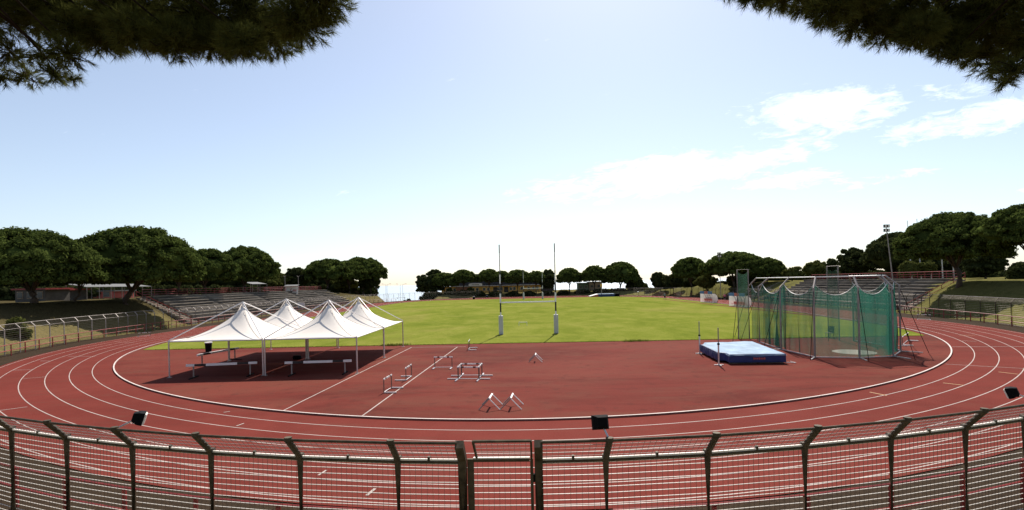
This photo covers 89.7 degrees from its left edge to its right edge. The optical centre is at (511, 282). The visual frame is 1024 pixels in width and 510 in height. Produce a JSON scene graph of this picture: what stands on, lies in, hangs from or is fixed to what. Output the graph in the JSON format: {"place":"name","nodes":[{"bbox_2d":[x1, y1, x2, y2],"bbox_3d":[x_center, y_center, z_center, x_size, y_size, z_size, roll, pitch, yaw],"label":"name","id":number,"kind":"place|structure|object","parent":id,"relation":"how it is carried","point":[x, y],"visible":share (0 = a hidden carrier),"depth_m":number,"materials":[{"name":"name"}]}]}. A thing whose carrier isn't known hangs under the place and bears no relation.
{"place":"outdoors","nodes":[
{"label":"outdoors","id":0,"kind":"place"},
{"bbox_2d":[0,296,1023,509],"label":"running track","id":1,"kind":"structure","parent":0,"point":[34,392],"depth_m":17.36,"materials":[{"name":"red rubber"}]},
{"bbox_2d":[0,296,1023,505],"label":"lane markings","id":2,"kind":"object","parent":1,"relation":"on","point":[373,489],"visible":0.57,"depth_m":16.61,"materials":[{"name":"white paint"}]},
{"bbox_2d":[700,291,717,302],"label":"team shelter","id":3,"kind":"object","parent":1,"relation":"on","point":[708,297],"visible":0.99,"depth_m":107.72,"materials":[{"name":"white plastic"}]},
{"bbox_2d":[661,293,1023,326],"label":"guard rail","id":4,"kind":"object","parent":1,"relation":"on","point":[957,315],"visible":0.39,"depth_m":55.90,"materials":[{"name":"red metal"}]},
{"bbox_2d":[0,295,1023,509],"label":"gravel path","id":5,"kind":"structure","parent":0,"point":[8,358],"depth_m":12.62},
{"bbox_2d":[0,277,1023,354],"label":"ground","id":6,"kind":"structure","parent":0,"point":[1003,289],"depth_m":62.14,"materials":[{"name":"green plant"}]},
{"bbox_2d":[2,316,32,337],"bbox_3d":[-48.063,4.385,50.080,2.182,2.289,2.434,-1,0,-39],"label":"shrub","id":7,"kind":"object","parent":6,"relation":"on","point":[19,321],"visible":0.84,"depth_m":49.62,"materials":[{"name":"green plant"}]},
{"bbox_2d":[0,281,60,288],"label":"bushy tree","id":8,"kind":"object","parent":6,"relation":"on","point":[46,284],"visible":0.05,"depth_m":95.19,"materials":[{"name":"green plant"}]},
{"bbox_2d":[11,288,72,302],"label":"kiosk","id":9,"kind":"object","parent":6,"relation":"on","point":[48,294],"visible":0.78,"depth_m":72.05,"materials":[{"name":"red paint"}]},
{"bbox_2d":[0,285,100,300],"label":"hedge","id":10,"kind":"object","parent":6,"relation":"on","point":[7,294],"visible":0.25,"depth_m":89.67,"materials":[{"name":"green plant"}]},
{"bbox_2d":[0,226,112,302],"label":"stone pine","id":11,"kind":"object","parent":6,"relation":"on","point":[36,257],"visible":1,"depth_m":57.46,"materials":[{"name":"green plant"}]},
{"bbox_2d":[70,288,90,300],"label":"kiosk","id":12,"kind":"object","parent":6,"relation":"on","point":[74,294],"visible":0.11,"depth_m":78.37,"materials":[{"name":"grey paint"}]},
{"bbox_2d":[55,237,113,301],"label":"stone pine","id":13,"kind":"object","parent":6,"relation":"on","point":[80,285],"visible":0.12,"depth_m":65.70,"materials":[{"name":"green plant"}]},
{"bbox_2d":[66,284,151,298],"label":"covered walkway","id":14,"kind":"structure","parent":6,"relation":"on","point":[108,285],"depth_m":84.96,"materials":[{"name":"metal"}]},
{"bbox_2d":[93,290,136,297],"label":"red shed","id":15,"kind":"structure","parent":6,"relation":"on","point":[110,293],"depth_m":92.00,"materials":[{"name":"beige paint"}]},
{"bbox_2d":[83,225,206,304],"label":"stone pine","id":16,"kind":"object","parent":6,"relation":"on","point":[137,256],"visible":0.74,"depth_m":68.13,"materials":[{"name":"green plant"}]},
{"bbox_2d":[136,291,196,323],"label":"stairs","id":17,"kind":"structure","parent":6,"relation":"on","point":[161,307],"depth_m":77.05,"materials":[{"name":"concrete"}]},
{"bbox_2d":[153,281,198,285],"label":"bushy tree","id":18,"kind":"object","parent":6,"relation":"on","point":[166,283],"visible":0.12,"depth_m":120.67,"materials":[{"name":"green plant"}]},
{"bbox_2d":[0,0,362,94],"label":"overhanging pine","id":19,"kind":"object","parent":6,"relation":"on","point":[194,29],"visible":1,"depth_m":8.75,"materials":[{"name":"green plant"}]},
{"bbox_2d":[96,284,274,296],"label":"hedge","id":20,"kind":"object","parent":6,"relation":"on","point":[190,289],"visible":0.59,"depth_m":120.62,"materials":[{"name":"green plant"}]},
{"bbox_2d":[0,298,395,355],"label":"guard rail","id":21,"kind":"object","parent":6,"relation":"on","point":[39,344],"visible":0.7,"depth_m":61.29,"materials":[{"name":"metal"}]},
{"bbox_2d":[0,463,402,509],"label":"guard rail","id":22,"kind":"object","parent":6,"relation":"on","point":[124,502],"visible":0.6,"depth_m":10.93,"materials":[{"name":"grey metal"}]},
{"bbox_2d":[171,248,241,293],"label":"stone pine","id":23,"kind":"object","parent":6,"relation":"on","point":[218,264],"visible":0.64,"depth_m":95.45,"materials":[{"name":"green plant"}]},
{"bbox_2d":[0,293,414,355],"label":"boundary fence","id":24,"kind":"object","parent":6,"relation":"on","point":[35,327],"visible":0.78,"depth_m":61.80,"materials":[{"name":"metal"}]},
{"bbox_2d":[198,279,251,286],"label":"bushy tree","id":25,"kind":"object","parent":6,"relation":"on","point":[221,283],"visible":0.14,"depth_m":135.55,"materials":[{"name":"green plant"}]},
{"bbox_2d":[0,415,458,509],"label":"fence","id":26,"kind":"object","parent":6,"relation":"on","point":[299,457],"visible":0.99,"depth_m":9.57,"materials":[{"name":"metal"}]},
{"bbox_2d":[119,411,147,427],"bbox_3d":[-7.355,2.659,9.973,0.474,0.275,0.278,-1,0,-30],"label":"floodlight","id":27,"kind":"object","parent":26,"relation":"attached to","point":[139,418],"visible":0.96,"depth_m":9.92,"materials":[{"name":"metal"}]},
{"bbox_2d":[455,439,543,509],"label":"gate","id":28,"kind":"structure","parent":26,"relation":"attached to","point":[466,467],"depth_m":8.71,"materials":[{"name":"metal"}]},
{"bbox_2d":[141,290,352,322],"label":"terrace","id":29,"kind":"structure","parent":6,"relation":"on","point":[196,301],"depth_m":96.97,"materials":[{"name":"concrete"}]},
{"bbox_2d":[142,286,320,296],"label":"terrace rail","id":30,"kind":"object","parent":29,"relation":"on","point":[270,290],"visible":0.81,"depth_m":97.44,"materials":[{"name":"metal"}]},
{"bbox_2d":[216,245,281,292],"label":"stone pine","id":31,"kind":"object","parent":6,"relation":"on","point":[254,263],"visible":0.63,"depth_m":111.25,"materials":[{"name":"green plant"}]},
{"bbox_2d":[249,275,282,289],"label":"bushy tree","id":32,"kind":"object","parent":6,"relation":"on","point":[269,282],"visible":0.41,"depth_m":147.24,"materials":[{"name":"green plant"}]},
{"bbox_2d":[276,273,292,290],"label":"bushy tree","id":33,"kind":"object","parent":6,"relation":"on","point":[286,280],"visible":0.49,"depth_m":156.61,"materials":[{"name":"green plant"}]},
{"bbox_2d":[285,267,309,287],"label":"bushy tree","id":34,"kind":"object","parent":6,"relation":"on","point":[293,271],"visible":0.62,"depth_m":158.76,"materials":[{"name":"green plant"}]},
{"bbox_2d":[306,279,333,285],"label":"bushy tree","id":35,"kind":"object","parent":6,"relation":"on","point":[317,282],"visible":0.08,"depth_m":183.06,"materials":[{"name":"green plant"}]},
{"bbox_2d":[274,283,379,295],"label":"hedge","id":36,"kind":"object","parent":6,"relation":"on","point":[358,290],"visible":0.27,"depth_m":183.71,"materials":[{"name":"green plant"}]},
{"bbox_2d":[302,258,353,290],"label":"stone pine","id":37,"kind":"object","parent":6,"relation":"on","point":[325,269],"visible":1,"depth_m":155.75,"materials":[{"name":"green plant"}]},
{"bbox_2d":[329,280,358,290],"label":"bushy tree","id":38,"kind":"object","parent":6,"relation":"on","point":[338,284],"visible":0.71,"depth_m":181.12,"materials":[{"name":"green plant"}]},
{"bbox_2d":[331,260,367,293],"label":"stone pine","id":39,"kind":"object","parent":6,"relation":"on","point":[358,270],"visible":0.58,"depth_m":165.73,"materials":[{"name":"green plant"}]},
{"bbox_2d":[346,256,387,294],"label":"stone pine","id":40,"kind":"object","parent":6,"relation":"on","point":[376,269],"visible":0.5,"depth_m":172.58,"materials":[{"name":"green plant"}]},
{"bbox_2d":[358,277,380,293],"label":"bushy tree","id":41,"kind":"object","parent":6,"relation":"on","point":[368,284],"visible":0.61,"depth_m":175.07,"materials":[{"name":"green plant"}]},
{"bbox_2d":[415,274,443,292],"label":"bushy tree","id":42,"kind":"object","parent":6,"relation":"on","point":[423,282],"visible":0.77,"depth_m":192.07,"materials":[{"name":"green plant"}]},
{"bbox_2d":[418,289,443,299],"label":"shrub","id":43,"kind":"object","parent":6,"relation":"on","point":[432,294],"visible":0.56,"depth_m":186.91,"materials":[{"name":"green plant"}]},
{"bbox_2d":[432,272,458,290],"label":"stone pine","id":44,"kind":"object","parent":6,"relation":"on","point":[443,279],"visible":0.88,"depth_m":190.35,"materials":[{"name":"green plant"}]},
{"bbox_2d":[452,269,476,289],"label":"stone pine","id":45,"kind":"object","parent":6,"relation":"on","point":[463,276],"visible":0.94,"depth_m":190.76,"materials":[{"name":"green plant"}]},
{"bbox_2d":[477,268,501,287],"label":"stone pine","id":46,"kind":"object","parent":6,"relation":"on","point":[488,276],"visible":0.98,"depth_m":191.25,"materials":[{"name":"green plant"}]},
{"bbox_2d":[442,274,553,293],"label":"club building","id":47,"kind":"structure","parent":6,"relation":"on","point":[484,286],"depth_m":206.00,"materials":[{"name":"brick"}]},
{"bbox_2d":[504,269,528,289],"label":"stone pine","id":48,"kind":"object","parent":6,"relation":"on","point":[517,276],"visible":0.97,"depth_m":190.91,"materials":[{"name":"green plant"}]},
{"bbox_2d":[416,288,632,298],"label":"boundary fence","id":49,"kind":"object","parent":6,"relation":"on","point":[517,290],"visible":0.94,"depth_m":182.18,"materials":[{"name":"metal"}]},
{"bbox_2d":[525,270,545,292],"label":"stone pine","id":50,"kind":"object","parent":6,"relation":"on","point":[535,277],"visible":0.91,"depth_m":191.07,"materials":[{"name":"green plant"}]},
{"bbox_2d":[539,269,554,290],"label":"bushy tree","id":51,"kind":"object","parent":6,"relation":"on","point":[548,283],"visible":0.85,"depth_m":192.87,"materials":[{"name":"green plant"}]},
{"bbox_2d":[556,267,581,290],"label":"stone pine","id":52,"kind":"object","parent":6,"relation":"on","point":[568,275],"visible":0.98,"depth_m":189.00,"materials":[{"name":"green plant"}]},
{"bbox_2d":[580,265,605,289],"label":"stone pine","id":53,"kind":"object","parent":6,"relation":"on","point":[592,273],"visible":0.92,"depth_m":186.64,"materials":[{"name":"green plant"}]},
{"bbox_2d":[587,281,601,290],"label":"gatehouse","id":54,"kind":"object","parent":6,"relation":"on","point":[591,286],"visible":0.75,"depth_m":202.00,"materials":[{"name":"beige stone"}]},
{"bbox_2d":[601,261,638,287],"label":"stone pine","id":55,"kind":"object","parent":6,"relation":"on","point":[621,272],"visible":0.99,"depth_m":183.58,"materials":[{"name":"green plant"}]},
{"bbox_2d":[624,273,643,290],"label":"bushy tree","id":56,"kind":"object","parent":6,"relation":"on","point":[639,284],"visible":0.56,"depth_m":187.99,"materials":[{"name":"green plant"}]},
{"bbox_2d":[649,272,664,291],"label":"bushy tree","id":57,"kind":"object","parent":6,"relation":"on","point":[656,280],"visible":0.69,"depth_m":166.18,"materials":[{"name":"green plant"}]},
{"bbox_2d":[661,274,684,292],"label":"bushy tree","id":58,"kind":"object","parent":6,"relation":"on","point":[669,282],"visible":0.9,"depth_m":158.34,"materials":[{"name":"green plant"}]},
{"bbox_2d":[670,257,704,295],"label":"stone pine","id":59,"kind":"object","parent":6,"relation":"on","point":[687,267],"visible":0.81,"depth_m":147.40,"materials":[{"name":"green plant"}]},
{"bbox_2d":[682,277,697,286],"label":"bushy tree","id":60,"kind":"object","parent":6,"relation":"on","point":[686,283],"visible":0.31,"depth_m":162.66,"materials":[{"name":"green plant"}]},
{"bbox_2d":[693,275,718,290],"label":"bushy tree","id":61,"kind":"object","parent":6,"relation":"on","point":[706,282],"visible":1,"depth_m":137.84,"materials":[{"name":"green plant"}]},
{"bbox_2d":[698,251,761,292],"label":"stone pine","id":62,"kind":"object","parent":6,"relation":"on","point":[731,262],"visible":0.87,"depth_m":127.35,"materials":[{"name":"green plant"}]},
{"bbox_2d":[723,274,764,286],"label":"bushy tree","id":63,"kind":"object","parent":6,"relation":"on","point":[728,281],"visible":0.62,"depth_m":135.20,"materials":[{"name":"green plant"}]},
{"bbox_2d":[749,257,787,283],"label":"stone pine","id":64,"kind":"object","parent":6,"relation":"on","point":[768,267],"visible":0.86,"depth_m":123.39,"materials":[{"name":"green plant"}]},
{"bbox_2d":[541,404,1023,509],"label":"fence","id":65,"kind":"object","parent":6,"relation":"on","point":[708,452],"visible":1,"depth_m":9.12,"materials":[{"name":"metal"}]},
{"bbox_2d":[591,414,608,436],"bbox_3d":[1.474,2.379,8.580,0.286,0.328,0.288,-1,0,0],"label":"floodlight","id":66,"kind":"object","parent":65,"relation":"attached to","point":[599,422],"visible":1,"depth_m":8.49,"materials":[{"name":"metal"}]},
{"bbox_2d":[1003,386,1023,398],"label":"floodlight","id":67,"kind":"object","parent":65,"relation":"attached to","point":[1010,392],"visible":1,"depth_m":11.45,"materials":[{"name":"metal"}]},
{"bbox_2d":[781,266,803,280],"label":"bushy tree","id":68,"kind":"object","parent":6,"relation":"on","point":[795,271],"visible":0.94,"depth_m":119.10,"materials":[{"name":"green plant"}]},
{"bbox_2d":[802,260,828,278],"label":"bushy tree","id":69,"kind":"object","parent":6,"relation":"on","point":[813,268],"visible":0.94,"depth_m":126.39,"materials":[{"name":"green plant"}]},
{"bbox_2d":[612,458,1023,509],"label":"guard rail","id":70,"kind":"object","parent":6,"relation":"on","point":[962,487],"visible":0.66,"depth_m":10.28,"materials":[{"name":"grey metal"}]},
{"bbox_2d":[633,288,1023,326],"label":"boundary fence","id":71,"kind":"object","parent":6,"relation":"on","point":[994,298],"visible":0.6,"depth_m":59.84,"materials":[{"name":"metal"}]},
{"bbox_2d":[826,258,838,278],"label":"bushy tree","id":72,"kind":"object","parent":6,"relation":"on","point":[831,264],"visible":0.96,"depth_m":129.17,"materials":[{"name":"green plant"}]},
{"bbox_2d":[784,269,898,279],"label":"hedge","id":73,"kind":"object","parent":6,"relation":"on","point":[881,272],"visible":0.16,"depth_m":124.99,"materials":[{"name":"green plant"}]},
{"bbox_2d":[836,247,875,278],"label":"bushy tree","id":74,"kind":"object","parent":6,"relation":"on","point":[849,264],"visible":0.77,"depth_m":106.90,"materials":[{"name":"green plant"}]},
{"bbox_2d":[717,0,1023,97],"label":"overhanging pine","id":75,"kind":"object","parent":6,"relation":"on","point":[952,32],"visible":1,"depth_m":9.27,"materials":[{"name":"green plant"}]},
{"bbox_2d":[786,278,962,309],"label":"terrace","id":76,"kind":"structure","parent":6,"relation":"on","point":[910,286],"depth_m":84.92,"materials":[{"name":"concrete"}]},
{"bbox_2d":[812,271,956,278],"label":"terrace rail","id":77,"kind":"object","parent":76,"relation":"on","point":[924,274],"visible":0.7,"depth_m":82.48,"materials":[{"name":"red paint"}]},
{"bbox_2d":[883,224,892,278],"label":"light pole","id":78,"kind":"object","parent":6,"relation":"on","point":[886,226],"visible":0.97,"depth_m":85.92,"materials":[{"name":"metal"}]},
{"bbox_2d":[858,231,934,278],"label":"bushy tree","id":79,"kind":"object","parent":6,"relation":"on","point":[875,253],"visible":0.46,"depth_m":98.59,"materials":[{"name":"green plant"}]},
{"bbox_2d":[897,261,920,278],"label":"bushy tree","id":80,"kind":"object","parent":6,"relation":"on","point":[910,266],"visible":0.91,"depth_m":89.22,"materials":[{"name":"green plant"}]},
{"bbox_2d":[912,259,937,278],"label":"bushy tree","id":81,"kind":"object","parent":6,"relation":"on","point":[925,266],"visible":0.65,"depth_m":90.58,"materials":[{"name":"green plant"}]},
{"bbox_2d":[901,272,965,310],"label":"stairs","id":82,"kind":"structure","parent":6,"relation":"on","point":[916,302],"depth_m":69.29,"materials":[{"name":"concrete"}]},
{"bbox_2d":[933,259,963,270],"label":"bushy tree","id":83,"kind":"object","parent":6,"relation":"on","point":[947,265],"visible":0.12,"depth_m":107.62,"materials":[{"name":"green plant"}]},
{"bbox_2d":[896,270,1005,278],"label":"hedge","id":84,"kind":"object","parent":6,"relation":"on","point":[950,272],"visible":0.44,"depth_m":105.27,"materials":[{"name":"green plant"}]},
{"bbox_2d":[891,211,1018,287],"bbox_3d":[56.659,-4.200,65.851,12.396,9.994,12.411,-1,0,0],"label":"stone pine","id":85,"kind":"object","parent":6,"relation":"on","point":[945,236],"visible":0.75,"depth_m":63.65,"materials":[{"name":"green plant"}]},
{"bbox_2d":[961,255,1009,278],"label":"bushy tree","id":86,"kind":"object","parent":6,"relation":"on","point":[979,266],"visible":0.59,"depth_m":82.50,"materials":[{"name":"green plant"}]},
{"bbox_2d":[970,203,1023,249],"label":"stone pine","id":87,"kind":"object","parent":6,"relation":"on","point":[1003,226],"visible":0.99,"depth_m":57.31,"materials":[{"name":"green plant"}]},
{"bbox_2d":[1005,261,1023,278],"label":"bushy tree","id":88,"kind":"object","parent":6,"relation":"on","point":[1015,270],"visible":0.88,"depth_m":73.60,"materials":[{"name":"green plant"}]},
{"bbox_2d":[0,0,1023,285],"label":"sky","id":89,"kind":"structure","parent":0,"point":[649,135],"materials":[{"name":"blue"}]},
{"bbox_2d":[143,296,921,349],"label":"pitch","id":90,"kind":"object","parent":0,"point":[590,319],"visible":0.57,"depth_m":62.65,"materials":[{"name":"green plant"}]},
{"bbox_2d":[499,243,558,334],"bbox_3d":[1.545,0.613,50.613,5.848,8.848,0.424,-1,0,1],"label":"rugby goal","id":91,"kind":"object","parent":90,"relation":"on","point":[556,329],"visible":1,"depth_m":50.51,"materials":[{"name":"white paint"}]},
{"bbox_2d":[729,293,751,306],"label":"team shelter","id":92,"kind":"object","parent":90,"relation":"on","point":[733,299],"visible":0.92,"depth_m":90.39,"materials":[{"name":"white plastic"}]},
{"bbox_2d":[115,296,950,418],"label":"infield surface","id":93,"kind":"object","parent":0,"point":[578,379],"visible":0.55,"depth_m":27.61,"materials":[{"name":"red rubber"}]},
{"bbox_2d":[197,347,241,363],"bbox_3d":[-20.388,5.148,35.800,1.100,0.840,3.686,-1,0,13],"label":"steeplechase barrier","id":94,"kind":"object","parent":93,"relation":"on","point":[207,353],"visible":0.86,"depth_m":35.68,"materials":[{"name":"white paint"}]},
{"bbox_2d":[186,361,256,379],"bbox_3d":[-16.938,5.089,30.050,3.846,0.800,1.100,-1,0,-9],"label":"steeplechase barrier","id":95,"kind":"object","parent":93,"relation":"on","point":[216,364],"visible":1,"depth_m":29.99,"materials":[{"name":"white paint"}]},
{"bbox_2d":[168,302,306,377],"bbox_3d":[-17.328,3.358,33.200,5.680,4.280,6.480,-1,0,0],"label":"pagoda tent","id":96,"kind":"object","parent":93,"relation":"on","point":[242,323],"visible":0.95,"depth_m":31.65,"materials":[{"name":"fabric"}]},
{"bbox_2d":[229,298,337,360],"bbox_3d":[-17.328,3.358,39.600,5.680,4.280,6.480,-1,0,0],"label":"pagoda tent","id":97,"kind":"object","parent":93,"relation":"on","point":[288,312],"visible":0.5,"depth_m":38.57,"materials":[{"name":"fabric"}]},
{"bbox_2d":[284,359,351,376],"bbox_3d":[-11.340,4.962,30.125,3.807,0.800,1.100,-1,0,-4],"label":"steeplechase barrier","id":98,"kind":"object","parent":93,"relation":"on","point":[316,361],"visible":1,"depth_m":30.07,"materials":[{"name":"white paint"}]},
{"bbox_2d":[263,300,385,375],"bbox_3d":[-11.779,3.231,33.200,5.580,4.280,6.480,-1,0,0],"label":"pagoda tent","id":99,"kind":"object","parent":93,"relation":"on","point":[328,322],"visible":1,"depth_m":31.59,"materials":[{"name":"fabric"}]},
{"bbox_2d":[308,297,403,357],"bbox_3d":[-11.779,3.231,39.600,5.580,4.280,6.480,-1,0,0],"label":"pagoda tent","id":100,"kind":"object","parent":93,"relation":"on","point":[358,307],"visible":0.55,"depth_m":38.70,"materials":[{"name":"fabric"}]},
{"bbox_2d":[285,347,456,415],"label":"infield markings","id":101,"kind":"object","parent":93,"relation":"on","point":[368,368],"visible":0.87,"depth_m":26.58,"materials":[{"name":"white paint"}]},
{"bbox_2d":[455,366,479,381],"bbox_3d":[-2.350,4.795,27.012,1.248,0.698,0.627,-1,0,8],"label":"hurdle","id":102,"kind":"object","parent":93,"relation":"on","point":[468,367],"visible":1,"depth_m":27.27,"materials":[{"name":"metal"}]},
{"bbox_2d":[155,337,802,349],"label":"grass tufts","id":103,"kind":"object","parent":93,"relation":"on","point":[633,340],"visible":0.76,"depth_m":43.39,"materials":[{"name":"green plant"}]},
{"bbox_2d":[113,296,951,420],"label":"kerb","id":104,"kind":"structure","parent":93,"relation":"on","point":[543,419],"depth_m":20.70,"materials":[{"name":"white concrete"}]},
{"bbox_2d":[588,293,619,296],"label":"vault bed","id":105,"kind":"object","parent":93,"relation":"on","point":[606,295],"visible":0.95,"depth_m":161.85,"materials":[{"name":"white paint"}]},
{"bbox_2d":[700,341,785,363],"bbox_3d":[14.613,4.451,33.244,4.129,0.628,6.419,-1,0,6],"label":"landing mat","id":106,"kind":"object","parent":93,"relation":"on","point":[742,352],"visible":0.97,"depth_m":31.12,"materials":[{"name":"blue plastic"}]},
{"bbox_2d":[733,265,928,360],"bbox_3d":[22.548,1.655,36.851,10.909,5.865,13.830,-1,0,0],"label":"throwing cage","id":107,"kind":"object","parent":93,"relation":"on","point":[870,317],"visible":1,"depth_m":32.12,"materials":[{"name":"fabric"}]},
{"bbox_2d":[378,278,725,301],"bbox_3d":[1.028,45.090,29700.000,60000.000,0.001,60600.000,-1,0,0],"label":"sea","id":108,"kind":"structure","parent":0,"point":[396,290],"depth_m":3906.53,"materials":[{"name":"blue liquid"}]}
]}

